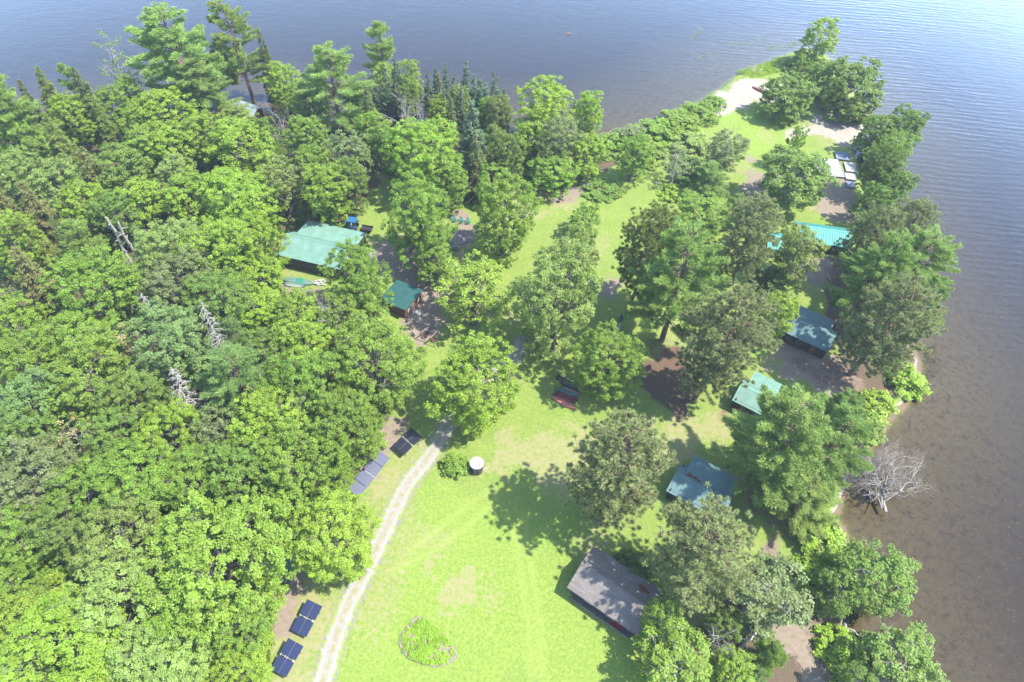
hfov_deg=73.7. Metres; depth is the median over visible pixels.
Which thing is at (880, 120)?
shore willow
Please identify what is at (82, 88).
spruce tree
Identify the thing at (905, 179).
shore willow
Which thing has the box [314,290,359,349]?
broadleaf tree
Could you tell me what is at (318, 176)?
broadleaf tree
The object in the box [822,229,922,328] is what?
white pine
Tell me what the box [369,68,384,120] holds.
fir tree
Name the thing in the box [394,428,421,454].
solar array
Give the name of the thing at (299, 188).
open crowned tree
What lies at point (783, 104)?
shore willow
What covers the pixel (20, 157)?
broadleaf tree
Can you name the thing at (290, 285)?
upturned boat
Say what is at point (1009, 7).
lake
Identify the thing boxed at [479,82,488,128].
fir tree
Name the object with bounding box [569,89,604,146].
broadleaf tree
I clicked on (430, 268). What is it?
broadleaf tree
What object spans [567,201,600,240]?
young maple
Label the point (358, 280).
maple tree
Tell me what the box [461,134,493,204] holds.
spruce tree
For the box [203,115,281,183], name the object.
broadleaf tree
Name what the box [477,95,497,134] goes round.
broadleaf tree
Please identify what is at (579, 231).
broadleaf tree
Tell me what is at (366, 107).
spruce tree
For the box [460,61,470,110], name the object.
fir tree
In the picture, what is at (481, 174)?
fir tree
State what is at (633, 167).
broadleaf tree
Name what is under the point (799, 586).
shrub
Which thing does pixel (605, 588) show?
shingled lodge
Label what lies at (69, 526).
maple tree
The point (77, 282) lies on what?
maple tree
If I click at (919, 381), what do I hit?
shrub
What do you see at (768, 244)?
log cabin
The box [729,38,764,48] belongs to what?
lily leaves
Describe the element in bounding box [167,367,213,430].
dead conifer
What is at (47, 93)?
spruce tree
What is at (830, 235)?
log cabin
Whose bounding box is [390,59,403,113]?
fir tree
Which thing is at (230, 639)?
maple tree
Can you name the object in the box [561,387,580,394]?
canoe
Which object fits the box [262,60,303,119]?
broadleaf tree
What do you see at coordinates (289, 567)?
outbuilding
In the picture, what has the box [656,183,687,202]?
shrub
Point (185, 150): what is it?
broadleaf tree
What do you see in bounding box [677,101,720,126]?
shrub
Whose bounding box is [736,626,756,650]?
tree snag
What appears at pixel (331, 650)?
driveway
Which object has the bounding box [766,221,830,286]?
birch tree
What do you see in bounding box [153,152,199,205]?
broadleaf tree
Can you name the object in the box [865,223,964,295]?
white pine
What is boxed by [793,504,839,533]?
shrub
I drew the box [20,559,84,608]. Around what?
shrub
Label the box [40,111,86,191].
spruce tree
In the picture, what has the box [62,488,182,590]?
maple tree
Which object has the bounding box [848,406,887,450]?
tall shrub
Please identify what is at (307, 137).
broadleaf tree
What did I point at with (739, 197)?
broadleaf tree
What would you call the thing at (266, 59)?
spruce tree
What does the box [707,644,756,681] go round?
broadleaf tree
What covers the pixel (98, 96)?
broadleaf tree
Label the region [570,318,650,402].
maple tree
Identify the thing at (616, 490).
red pine
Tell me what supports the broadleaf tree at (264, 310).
on the ground at (480, 570)
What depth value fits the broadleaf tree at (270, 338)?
100.89 m
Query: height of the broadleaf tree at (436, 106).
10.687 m
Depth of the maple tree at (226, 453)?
86.83 m
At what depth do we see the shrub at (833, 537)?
94.13 m
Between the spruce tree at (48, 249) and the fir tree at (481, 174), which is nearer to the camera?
the spruce tree at (48, 249)
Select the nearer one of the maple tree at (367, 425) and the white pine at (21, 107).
the maple tree at (367, 425)
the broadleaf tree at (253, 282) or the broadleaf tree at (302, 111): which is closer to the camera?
the broadleaf tree at (253, 282)
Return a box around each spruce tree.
[0,184,31,252]
[9,246,74,325]
[13,214,67,279]
[15,180,78,251]
[17,79,50,144]
[34,65,81,139]
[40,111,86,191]
[48,214,78,252]
[69,66,115,138]
[78,146,121,214]
[92,100,127,161]
[257,31,281,99]
[357,86,382,157]
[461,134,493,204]
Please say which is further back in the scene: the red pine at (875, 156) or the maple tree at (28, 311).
the red pine at (875, 156)
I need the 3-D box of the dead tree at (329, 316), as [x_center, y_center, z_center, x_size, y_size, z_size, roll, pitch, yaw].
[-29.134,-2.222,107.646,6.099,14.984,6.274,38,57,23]
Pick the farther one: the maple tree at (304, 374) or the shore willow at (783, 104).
the shore willow at (783, 104)
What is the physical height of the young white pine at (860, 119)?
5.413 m
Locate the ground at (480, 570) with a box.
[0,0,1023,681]
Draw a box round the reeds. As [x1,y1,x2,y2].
[922,342,941,378]
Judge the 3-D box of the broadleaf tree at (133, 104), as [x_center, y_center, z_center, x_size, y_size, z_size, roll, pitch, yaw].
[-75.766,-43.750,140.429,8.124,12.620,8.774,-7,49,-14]
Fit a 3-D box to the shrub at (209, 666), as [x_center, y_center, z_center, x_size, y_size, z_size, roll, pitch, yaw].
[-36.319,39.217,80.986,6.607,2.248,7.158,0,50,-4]
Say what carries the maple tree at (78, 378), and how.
on the ground at (480, 570)
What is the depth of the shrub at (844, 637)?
86.37 m
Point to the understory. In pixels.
(290, 223)
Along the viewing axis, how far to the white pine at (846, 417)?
90.74 m
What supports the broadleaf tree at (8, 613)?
on the ground at (480, 570)
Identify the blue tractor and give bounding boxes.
[340,217,358,230]
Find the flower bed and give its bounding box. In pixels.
[398,616,456,666]
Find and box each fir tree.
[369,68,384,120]
[381,63,399,119]
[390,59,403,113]
[396,63,411,115]
[421,73,433,119]
[431,68,440,113]
[435,72,441,97]
[438,86,449,132]
[442,63,450,102]
[443,98,461,150]
[447,76,457,114]
[455,88,467,138]
[456,99,488,169]
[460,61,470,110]
[466,74,476,117]
[473,157,490,209]
[474,79,484,126]
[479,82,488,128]
[489,71,500,112]
[499,88,511,129]
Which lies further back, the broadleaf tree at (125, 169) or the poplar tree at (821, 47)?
the poplar tree at (821, 47)
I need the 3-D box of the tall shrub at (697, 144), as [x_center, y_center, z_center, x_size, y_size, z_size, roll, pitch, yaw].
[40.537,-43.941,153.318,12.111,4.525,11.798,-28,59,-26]
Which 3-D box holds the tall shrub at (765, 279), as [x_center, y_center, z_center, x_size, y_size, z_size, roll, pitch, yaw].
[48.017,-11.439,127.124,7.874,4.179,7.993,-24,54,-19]
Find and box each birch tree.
[755,144,841,209]
[755,290,801,339]
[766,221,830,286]
[812,565,868,619]
[828,535,921,618]
[834,660,878,681]
[855,617,949,681]
[871,128,915,170]
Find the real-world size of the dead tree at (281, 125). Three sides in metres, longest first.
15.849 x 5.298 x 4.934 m
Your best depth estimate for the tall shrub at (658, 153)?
150.22 m
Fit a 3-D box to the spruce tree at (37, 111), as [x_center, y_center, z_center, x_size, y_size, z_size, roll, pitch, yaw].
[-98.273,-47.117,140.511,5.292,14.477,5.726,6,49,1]
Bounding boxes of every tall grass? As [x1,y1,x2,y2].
[246,584,283,681]
[610,106,721,152]
[736,58,783,77]
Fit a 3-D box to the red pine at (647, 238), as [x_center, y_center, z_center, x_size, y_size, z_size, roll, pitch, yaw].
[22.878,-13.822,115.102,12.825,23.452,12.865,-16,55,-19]
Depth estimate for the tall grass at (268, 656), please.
83.63 m
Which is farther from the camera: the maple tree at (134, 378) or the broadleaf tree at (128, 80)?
the broadleaf tree at (128, 80)
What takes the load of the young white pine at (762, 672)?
on the ground at (480, 570)
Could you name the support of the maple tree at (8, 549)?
on the ground at (480, 570)
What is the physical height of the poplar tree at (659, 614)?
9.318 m
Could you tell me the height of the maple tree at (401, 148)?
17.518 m
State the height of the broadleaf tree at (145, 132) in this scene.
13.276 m
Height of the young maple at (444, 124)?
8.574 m
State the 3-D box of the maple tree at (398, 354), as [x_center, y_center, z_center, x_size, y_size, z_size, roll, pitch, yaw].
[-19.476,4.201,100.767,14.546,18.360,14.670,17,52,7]
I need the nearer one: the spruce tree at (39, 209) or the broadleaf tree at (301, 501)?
the broadleaf tree at (301, 501)
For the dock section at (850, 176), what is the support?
on the ground at (480, 570)
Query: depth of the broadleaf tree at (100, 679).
75.45 m
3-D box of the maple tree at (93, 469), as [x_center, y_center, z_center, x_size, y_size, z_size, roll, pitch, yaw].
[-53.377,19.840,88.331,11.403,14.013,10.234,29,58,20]
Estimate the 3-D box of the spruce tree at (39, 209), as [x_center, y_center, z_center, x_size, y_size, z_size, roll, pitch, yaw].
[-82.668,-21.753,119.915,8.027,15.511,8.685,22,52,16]
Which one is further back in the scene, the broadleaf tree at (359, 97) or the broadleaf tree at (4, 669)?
the broadleaf tree at (359, 97)
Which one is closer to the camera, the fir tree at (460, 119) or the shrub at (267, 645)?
the shrub at (267, 645)
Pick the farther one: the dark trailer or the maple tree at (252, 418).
the dark trailer
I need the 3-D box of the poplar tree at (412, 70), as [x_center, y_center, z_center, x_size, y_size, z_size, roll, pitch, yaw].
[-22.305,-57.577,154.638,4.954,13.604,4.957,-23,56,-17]
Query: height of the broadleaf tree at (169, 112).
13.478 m
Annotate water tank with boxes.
[469,457,488,475]
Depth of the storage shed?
119.03 m
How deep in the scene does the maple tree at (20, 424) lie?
89.52 m
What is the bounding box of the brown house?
[278,220,365,277]
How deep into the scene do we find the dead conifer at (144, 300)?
102.20 m
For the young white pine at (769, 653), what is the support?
on the ground at (480, 570)
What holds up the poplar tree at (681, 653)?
on the ground at (480, 570)
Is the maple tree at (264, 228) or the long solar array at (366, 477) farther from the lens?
the maple tree at (264, 228)
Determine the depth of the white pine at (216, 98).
141.66 m
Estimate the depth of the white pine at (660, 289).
104.13 m
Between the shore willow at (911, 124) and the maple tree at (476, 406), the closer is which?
the maple tree at (476, 406)
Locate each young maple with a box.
[252,113,280,149]
[365,61,391,105]
[433,110,455,143]
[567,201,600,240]
[782,125,809,169]
[793,54,814,83]
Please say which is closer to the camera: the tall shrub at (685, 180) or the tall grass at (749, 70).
the tall shrub at (685, 180)
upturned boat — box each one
[282,277,313,284]
[283,282,305,286]
[284,284,302,287]
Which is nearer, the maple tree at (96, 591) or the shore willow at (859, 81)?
the maple tree at (96, 591)
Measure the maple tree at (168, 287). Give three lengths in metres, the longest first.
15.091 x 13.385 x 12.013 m
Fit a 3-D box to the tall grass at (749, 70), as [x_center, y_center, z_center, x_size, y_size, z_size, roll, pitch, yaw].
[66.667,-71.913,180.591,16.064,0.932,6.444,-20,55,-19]
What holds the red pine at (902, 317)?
on the ground at (480, 570)
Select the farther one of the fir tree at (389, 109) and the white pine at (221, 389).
the fir tree at (389, 109)
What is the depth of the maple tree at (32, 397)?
91.34 m
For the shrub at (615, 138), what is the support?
on the ground at (480, 570)
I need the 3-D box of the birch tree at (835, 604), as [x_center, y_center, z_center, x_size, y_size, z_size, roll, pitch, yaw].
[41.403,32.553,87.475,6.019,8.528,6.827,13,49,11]
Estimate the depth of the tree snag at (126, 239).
116.02 m
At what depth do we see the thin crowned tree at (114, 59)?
147.64 m
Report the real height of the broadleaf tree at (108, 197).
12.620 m
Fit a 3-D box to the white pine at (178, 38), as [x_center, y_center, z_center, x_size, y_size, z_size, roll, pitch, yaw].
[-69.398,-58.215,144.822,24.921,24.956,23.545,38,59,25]
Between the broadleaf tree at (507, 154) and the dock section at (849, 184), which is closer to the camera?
the broadleaf tree at (507, 154)
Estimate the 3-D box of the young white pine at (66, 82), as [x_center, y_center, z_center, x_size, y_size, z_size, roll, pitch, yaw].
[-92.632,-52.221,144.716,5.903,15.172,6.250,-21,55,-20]
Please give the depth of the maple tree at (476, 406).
97.55 m
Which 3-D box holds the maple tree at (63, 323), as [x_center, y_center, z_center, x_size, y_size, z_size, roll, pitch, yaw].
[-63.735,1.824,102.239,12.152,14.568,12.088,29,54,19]
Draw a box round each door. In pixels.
[410,302,414,312]
[807,346,816,354]
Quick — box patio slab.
[357,249,378,270]
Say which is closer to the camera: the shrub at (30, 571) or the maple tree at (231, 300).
the shrub at (30, 571)
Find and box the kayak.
[561,382,579,391]
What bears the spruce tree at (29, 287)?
on the ground at (480, 570)
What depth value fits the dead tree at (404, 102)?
144.72 m
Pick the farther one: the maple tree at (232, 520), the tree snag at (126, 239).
the tree snag at (126, 239)
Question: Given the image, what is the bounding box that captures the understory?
[0,123,610,681]
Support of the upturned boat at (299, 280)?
on the ground at (480, 570)
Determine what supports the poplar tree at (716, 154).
on the ground at (480, 570)
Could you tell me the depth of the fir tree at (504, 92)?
154.24 m
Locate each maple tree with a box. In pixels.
[0,208,50,280]
[0,289,53,371]
[0,325,76,407]
[0,365,82,454]
[0,403,62,487]
[0,429,93,534]
[0,497,65,577]
[0,582,136,681]
[18,481,115,569]
[34,242,148,343]
[37,306,134,382]
[39,334,145,440]
[40,453,141,532]
[55,535,184,658]
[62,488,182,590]
[74,403,160,477]
[90,367,178,437]
[96,436,207,528]
[105,602,218,681]
[123,296,224,402]
[131,216,210,300]
[131,396,213,471]
[134,243,222,329]
[134,489,309,643]
[139,572,236,658]
[152,440,234,522]
[168,215,263,302]
[176,266,259,342]
[192,165,285,245]
[198,435,281,514]
[200,583,277,664]
[225,384,314,474]
[226,209,291,286]
[241,416,334,518]
[278,346,358,440]
[286,485,384,583]
[291,427,360,500]
[309,385,385,470]
[316,235,395,322]
[329,301,429,424]
[378,114,462,197]
[380,169,459,268]
[420,329,527,440]
[472,162,542,265]
[506,235,602,361]
[512,71,578,147]
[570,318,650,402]
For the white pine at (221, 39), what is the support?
on the ground at (480, 570)
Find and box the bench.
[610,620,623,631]
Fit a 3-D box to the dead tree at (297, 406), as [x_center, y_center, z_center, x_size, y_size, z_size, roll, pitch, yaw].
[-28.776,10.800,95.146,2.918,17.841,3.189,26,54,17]
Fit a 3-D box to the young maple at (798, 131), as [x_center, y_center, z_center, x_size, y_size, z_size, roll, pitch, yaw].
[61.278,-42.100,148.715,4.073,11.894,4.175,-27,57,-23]
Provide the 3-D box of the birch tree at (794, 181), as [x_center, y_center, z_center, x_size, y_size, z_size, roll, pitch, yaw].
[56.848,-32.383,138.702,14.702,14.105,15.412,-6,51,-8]
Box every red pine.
[563,407,678,537]
[611,199,692,304]
[639,482,757,617]
[674,280,783,408]
[714,190,786,285]
[832,200,906,284]
[836,269,947,380]
[853,138,909,194]
[877,195,946,260]
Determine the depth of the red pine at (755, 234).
117.22 m
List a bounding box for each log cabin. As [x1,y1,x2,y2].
[665,455,738,520]
[730,371,781,416]
[765,232,784,256]
[779,306,836,358]
[791,221,850,254]
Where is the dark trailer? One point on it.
(366, 228)
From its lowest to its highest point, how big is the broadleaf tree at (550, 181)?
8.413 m
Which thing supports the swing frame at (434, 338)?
on the ground at (480, 570)
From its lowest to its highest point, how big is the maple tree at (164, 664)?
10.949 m
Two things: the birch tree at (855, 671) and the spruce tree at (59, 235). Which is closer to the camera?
the birch tree at (855, 671)
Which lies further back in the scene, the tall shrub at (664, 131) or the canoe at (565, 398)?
the tall shrub at (664, 131)
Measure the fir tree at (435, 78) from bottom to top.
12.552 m
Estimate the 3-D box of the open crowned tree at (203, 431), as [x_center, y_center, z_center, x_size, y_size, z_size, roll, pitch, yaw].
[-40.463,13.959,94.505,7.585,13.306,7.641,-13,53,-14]
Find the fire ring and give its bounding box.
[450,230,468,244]
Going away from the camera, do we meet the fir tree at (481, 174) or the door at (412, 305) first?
the door at (412, 305)
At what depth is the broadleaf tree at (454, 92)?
149.16 m
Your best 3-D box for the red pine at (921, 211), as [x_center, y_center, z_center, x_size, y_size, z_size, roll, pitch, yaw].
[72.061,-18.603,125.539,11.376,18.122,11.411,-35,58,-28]
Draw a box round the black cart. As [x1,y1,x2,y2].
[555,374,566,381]
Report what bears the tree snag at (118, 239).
on the ground at (480, 570)
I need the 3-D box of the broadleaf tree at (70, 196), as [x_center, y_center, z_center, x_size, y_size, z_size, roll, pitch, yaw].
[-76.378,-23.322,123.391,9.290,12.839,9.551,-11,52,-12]
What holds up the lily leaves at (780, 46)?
on the lake
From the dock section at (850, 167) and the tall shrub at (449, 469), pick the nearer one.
the tall shrub at (449, 469)
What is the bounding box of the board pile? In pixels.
[313,279,328,284]
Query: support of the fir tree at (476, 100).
on the ground at (480, 570)
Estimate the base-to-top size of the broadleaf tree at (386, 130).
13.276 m
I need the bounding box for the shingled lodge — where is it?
[567,546,661,639]
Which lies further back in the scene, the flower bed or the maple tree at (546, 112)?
the maple tree at (546, 112)
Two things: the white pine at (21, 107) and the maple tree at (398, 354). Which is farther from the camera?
the white pine at (21, 107)
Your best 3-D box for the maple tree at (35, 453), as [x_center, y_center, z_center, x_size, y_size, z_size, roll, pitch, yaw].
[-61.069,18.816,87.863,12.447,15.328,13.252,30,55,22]
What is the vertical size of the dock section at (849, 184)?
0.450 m
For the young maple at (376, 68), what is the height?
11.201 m
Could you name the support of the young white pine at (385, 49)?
on the ground at (480, 570)
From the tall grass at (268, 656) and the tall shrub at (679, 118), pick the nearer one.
the tall grass at (268, 656)
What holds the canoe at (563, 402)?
on the ground at (480, 570)
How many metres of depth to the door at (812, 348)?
117.47 m
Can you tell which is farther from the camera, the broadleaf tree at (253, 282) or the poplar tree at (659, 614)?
the broadleaf tree at (253, 282)
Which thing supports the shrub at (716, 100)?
on the ground at (480, 570)
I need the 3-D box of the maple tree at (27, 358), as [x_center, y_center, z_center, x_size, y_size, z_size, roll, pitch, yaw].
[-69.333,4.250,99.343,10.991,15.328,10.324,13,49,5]
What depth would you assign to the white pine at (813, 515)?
92.49 m
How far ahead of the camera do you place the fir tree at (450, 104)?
145.48 m
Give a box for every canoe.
[551,396,576,408]
[553,393,575,402]
[554,391,577,400]
[555,387,578,396]
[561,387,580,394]
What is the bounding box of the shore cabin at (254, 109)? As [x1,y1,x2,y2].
[232,101,264,120]
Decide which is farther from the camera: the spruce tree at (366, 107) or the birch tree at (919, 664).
the spruce tree at (366, 107)
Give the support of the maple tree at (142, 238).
on the ground at (480, 570)
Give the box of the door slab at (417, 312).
[413,309,423,316]
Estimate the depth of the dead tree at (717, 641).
81.59 m
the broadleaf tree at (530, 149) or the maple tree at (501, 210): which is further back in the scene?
the broadleaf tree at (530, 149)
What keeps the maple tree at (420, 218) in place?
on the ground at (480, 570)
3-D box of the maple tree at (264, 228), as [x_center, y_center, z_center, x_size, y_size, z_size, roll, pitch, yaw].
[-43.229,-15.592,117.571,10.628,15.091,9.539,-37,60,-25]
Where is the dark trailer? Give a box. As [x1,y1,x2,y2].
[358,224,372,233]
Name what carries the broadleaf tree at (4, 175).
on the ground at (480, 570)
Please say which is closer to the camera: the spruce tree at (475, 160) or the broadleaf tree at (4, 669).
the broadleaf tree at (4, 669)
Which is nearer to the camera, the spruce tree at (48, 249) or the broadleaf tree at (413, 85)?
the spruce tree at (48, 249)
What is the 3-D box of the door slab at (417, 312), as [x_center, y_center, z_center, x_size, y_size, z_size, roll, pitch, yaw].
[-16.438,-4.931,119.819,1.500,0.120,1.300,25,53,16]
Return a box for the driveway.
[311,340,528,681]
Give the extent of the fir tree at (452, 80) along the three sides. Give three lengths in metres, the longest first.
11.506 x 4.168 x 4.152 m
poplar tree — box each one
[402,58,423,113]
[630,613,712,681]
[638,596,683,643]
[704,128,751,178]
[719,548,814,646]
[797,16,840,64]
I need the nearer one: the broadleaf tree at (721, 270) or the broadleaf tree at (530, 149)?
the broadleaf tree at (721, 270)
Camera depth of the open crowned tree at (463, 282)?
110.81 m
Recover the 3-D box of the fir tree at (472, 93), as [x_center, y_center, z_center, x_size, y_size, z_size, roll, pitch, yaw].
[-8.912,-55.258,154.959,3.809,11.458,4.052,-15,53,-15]
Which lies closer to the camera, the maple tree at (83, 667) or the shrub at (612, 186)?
the maple tree at (83, 667)
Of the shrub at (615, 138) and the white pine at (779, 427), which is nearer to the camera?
the white pine at (779, 427)
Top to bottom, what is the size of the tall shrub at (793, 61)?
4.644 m
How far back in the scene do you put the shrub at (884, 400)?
110.28 m
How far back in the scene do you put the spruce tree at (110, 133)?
138.19 m
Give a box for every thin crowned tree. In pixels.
[53,412,101,459]
[92,30,139,98]
[110,322,153,369]
[657,141,695,182]
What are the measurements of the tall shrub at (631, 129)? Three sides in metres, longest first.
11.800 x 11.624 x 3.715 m
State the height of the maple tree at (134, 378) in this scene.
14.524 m
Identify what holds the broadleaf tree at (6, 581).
on the ground at (480, 570)
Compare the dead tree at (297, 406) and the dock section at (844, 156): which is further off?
the dock section at (844, 156)
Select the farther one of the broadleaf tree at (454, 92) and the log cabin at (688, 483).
the broadleaf tree at (454, 92)
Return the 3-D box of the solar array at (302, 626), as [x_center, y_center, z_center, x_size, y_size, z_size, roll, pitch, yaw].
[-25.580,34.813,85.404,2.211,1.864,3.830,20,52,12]
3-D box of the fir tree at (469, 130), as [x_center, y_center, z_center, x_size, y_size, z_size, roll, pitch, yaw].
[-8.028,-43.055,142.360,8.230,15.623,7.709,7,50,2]
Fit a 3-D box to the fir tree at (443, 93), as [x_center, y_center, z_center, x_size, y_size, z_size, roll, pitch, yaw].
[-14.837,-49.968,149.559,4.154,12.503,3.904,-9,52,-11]
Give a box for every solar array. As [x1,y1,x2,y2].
[272,638,302,676]
[291,599,321,636]
[348,451,389,496]
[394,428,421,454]
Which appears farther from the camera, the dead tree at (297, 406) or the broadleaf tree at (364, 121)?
the broadleaf tree at (364, 121)
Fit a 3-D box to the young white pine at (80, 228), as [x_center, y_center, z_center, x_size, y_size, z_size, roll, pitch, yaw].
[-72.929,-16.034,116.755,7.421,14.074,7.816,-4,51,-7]
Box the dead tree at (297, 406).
[282,385,309,427]
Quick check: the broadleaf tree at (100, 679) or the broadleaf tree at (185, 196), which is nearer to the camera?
the broadleaf tree at (100, 679)
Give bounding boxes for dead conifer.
[139,293,170,351]
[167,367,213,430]
[198,301,236,373]
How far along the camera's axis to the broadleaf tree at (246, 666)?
78.00 m
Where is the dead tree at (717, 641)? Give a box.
[700,622,736,659]
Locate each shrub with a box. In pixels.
[1,547,39,584]
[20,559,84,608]
[185,643,231,681]
[254,631,276,654]
[352,428,387,455]
[439,452,469,480]
[577,175,627,202]
[597,131,629,162]
[609,123,653,153]
[614,548,651,579]
[627,139,668,169]
[628,117,685,155]
[656,107,705,135]
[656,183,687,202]
[665,130,711,161]
[667,156,705,188]
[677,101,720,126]
[698,95,727,111]
[747,267,788,299]
[781,50,824,77]
[787,552,832,597]
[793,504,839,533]
[797,524,849,570]
[810,622,861,667]
[825,645,869,681]
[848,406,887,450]
[859,387,899,425]
[882,361,932,401]
[885,358,905,376]
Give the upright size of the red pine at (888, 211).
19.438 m
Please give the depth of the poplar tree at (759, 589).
81.52 m
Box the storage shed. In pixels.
[382,280,423,318]
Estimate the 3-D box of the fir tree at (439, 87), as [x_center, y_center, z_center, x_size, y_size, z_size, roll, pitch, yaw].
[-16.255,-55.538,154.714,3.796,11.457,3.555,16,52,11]
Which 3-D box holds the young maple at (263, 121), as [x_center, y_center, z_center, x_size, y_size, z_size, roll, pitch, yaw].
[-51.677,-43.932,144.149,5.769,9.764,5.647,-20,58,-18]
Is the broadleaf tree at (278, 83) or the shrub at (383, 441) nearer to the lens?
the shrub at (383, 441)
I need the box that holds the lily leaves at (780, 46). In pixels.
[762,40,798,51]
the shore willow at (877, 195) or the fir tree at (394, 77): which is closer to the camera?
the shore willow at (877, 195)
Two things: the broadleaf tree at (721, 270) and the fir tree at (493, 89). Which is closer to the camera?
the broadleaf tree at (721, 270)
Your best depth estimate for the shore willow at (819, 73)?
168.00 m
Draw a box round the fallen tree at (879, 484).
[836,435,938,511]
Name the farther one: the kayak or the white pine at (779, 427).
the kayak
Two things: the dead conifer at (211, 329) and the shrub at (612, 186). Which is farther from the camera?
the shrub at (612, 186)
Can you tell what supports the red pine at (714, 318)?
on the ground at (480, 570)
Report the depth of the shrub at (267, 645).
83.60 m
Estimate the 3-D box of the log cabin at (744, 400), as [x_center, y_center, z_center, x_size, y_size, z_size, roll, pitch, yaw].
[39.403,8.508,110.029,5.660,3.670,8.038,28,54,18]
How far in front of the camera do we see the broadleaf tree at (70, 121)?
138.92 m
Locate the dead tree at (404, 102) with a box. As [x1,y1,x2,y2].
[381,86,420,133]
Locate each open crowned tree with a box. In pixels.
[189,405,247,463]
[256,153,316,223]
[318,127,373,197]
[432,249,518,332]
[535,107,587,173]
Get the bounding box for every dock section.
[824,159,845,178]
[834,151,850,161]
[843,162,856,173]
[844,172,856,181]
[845,181,855,188]
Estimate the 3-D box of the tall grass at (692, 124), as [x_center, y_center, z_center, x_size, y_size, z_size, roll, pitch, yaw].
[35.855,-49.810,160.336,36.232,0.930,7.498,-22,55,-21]
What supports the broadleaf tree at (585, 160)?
on the ground at (480, 570)
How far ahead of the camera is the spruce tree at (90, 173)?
125.37 m
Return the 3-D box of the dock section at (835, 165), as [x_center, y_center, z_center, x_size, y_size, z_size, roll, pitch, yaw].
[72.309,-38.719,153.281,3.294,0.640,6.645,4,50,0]
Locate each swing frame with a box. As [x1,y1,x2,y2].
[419,324,435,342]
[427,330,442,347]
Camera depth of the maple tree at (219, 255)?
110.92 m
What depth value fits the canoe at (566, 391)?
110.16 m
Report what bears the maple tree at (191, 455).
on the ground at (480, 570)
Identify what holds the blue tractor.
on the ground at (480, 570)
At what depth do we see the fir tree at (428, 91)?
154.50 m
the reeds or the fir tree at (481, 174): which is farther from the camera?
the fir tree at (481, 174)
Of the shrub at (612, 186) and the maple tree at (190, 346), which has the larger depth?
the shrub at (612, 186)
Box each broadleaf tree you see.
[0,115,55,174]
[0,145,50,196]
[0,156,48,215]
[0,554,50,617]
[0,590,53,661]
[0,639,47,681]
[26,152,89,215]
[48,91,98,148]
[53,178,114,240]
[84,82,136,139]
[86,141,156,204]
[87,189,142,251]
[90,644,154,681]
[112,73,146,127]
[113,174,177,234]
[118,96,161,147]
[119,120,178,177]
[135,85,200,145]
[137,120,199,177]
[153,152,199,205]
[153,167,222,230]
[179,109,230,170]
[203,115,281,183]
[210,634,274,681]
[217,101,263,146]
[235,254,284,301]
[235,288,287,335]
[243,326,296,371]
[256,351,313,409]
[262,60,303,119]
[265,477,323,541]
[272,307,335,379]
[274,286,324,346]
[281,114,329,170]
[282,81,322,132]
[293,142,337,199]
[301,159,354,226]
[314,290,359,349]
[328,154,369,216]
[344,86,371,130]
[354,107,392,164]
[370,123,409,177]
[394,74,419,117]
[415,231,459,286]
[425,153,469,211]
[427,92,449,131]
[447,83,470,130]
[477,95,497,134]
[483,93,512,141]
[486,129,527,185]
[514,117,554,170]
[527,151,580,198]
[556,218,600,295]
[562,130,606,178]
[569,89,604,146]
[614,130,656,182]
[677,190,734,241]
[700,603,743,649]
[705,238,729,278]
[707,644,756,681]
[720,191,752,227]
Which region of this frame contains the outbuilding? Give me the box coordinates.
[248,537,310,584]
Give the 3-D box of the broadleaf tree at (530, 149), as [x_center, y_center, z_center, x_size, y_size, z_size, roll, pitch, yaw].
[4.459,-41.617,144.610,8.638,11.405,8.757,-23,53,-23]
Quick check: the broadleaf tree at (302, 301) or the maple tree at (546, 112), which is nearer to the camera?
the broadleaf tree at (302, 301)
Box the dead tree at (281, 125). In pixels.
[263,98,290,158]
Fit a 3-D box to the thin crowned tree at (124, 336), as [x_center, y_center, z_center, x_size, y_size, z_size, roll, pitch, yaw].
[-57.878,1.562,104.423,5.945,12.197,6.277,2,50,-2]
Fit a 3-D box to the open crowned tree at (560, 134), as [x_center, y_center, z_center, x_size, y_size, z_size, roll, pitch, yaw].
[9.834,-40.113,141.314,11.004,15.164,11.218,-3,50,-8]
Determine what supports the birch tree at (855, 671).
on the ground at (480, 570)
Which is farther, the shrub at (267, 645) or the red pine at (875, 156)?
the red pine at (875, 156)
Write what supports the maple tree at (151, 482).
on the ground at (480, 570)
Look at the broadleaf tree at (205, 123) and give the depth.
136.26 m
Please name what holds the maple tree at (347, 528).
on the ground at (480, 570)
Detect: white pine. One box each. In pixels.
[0,74,57,169]
[55,62,86,123]
[58,218,108,275]
[123,1,240,112]
[167,52,242,123]
[194,340,289,436]
[205,0,274,102]
[217,316,262,369]
[295,41,375,139]
[309,59,332,112]
[361,20,407,93]
[482,124,505,172]
[623,215,732,342]
[683,159,729,198]
[705,383,853,510]
[736,663,768,681]
[747,635,788,677]
[752,465,842,543]
[786,398,878,500]
[816,387,868,443]
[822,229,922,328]
[849,104,869,124]
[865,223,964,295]
[887,273,954,341]
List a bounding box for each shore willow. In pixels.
[755,71,821,127]
[807,58,847,102]
[813,55,886,122]
[846,180,899,229]
[850,113,898,157]
[868,163,920,207]
[880,102,931,154]
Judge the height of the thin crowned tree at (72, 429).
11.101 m
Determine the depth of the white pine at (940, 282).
110.22 m
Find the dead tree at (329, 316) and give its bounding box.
[313,300,345,352]
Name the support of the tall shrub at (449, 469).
on the ground at (480, 570)
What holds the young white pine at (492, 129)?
on the ground at (480, 570)
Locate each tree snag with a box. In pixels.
[105,216,137,271]
[117,222,144,267]
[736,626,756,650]

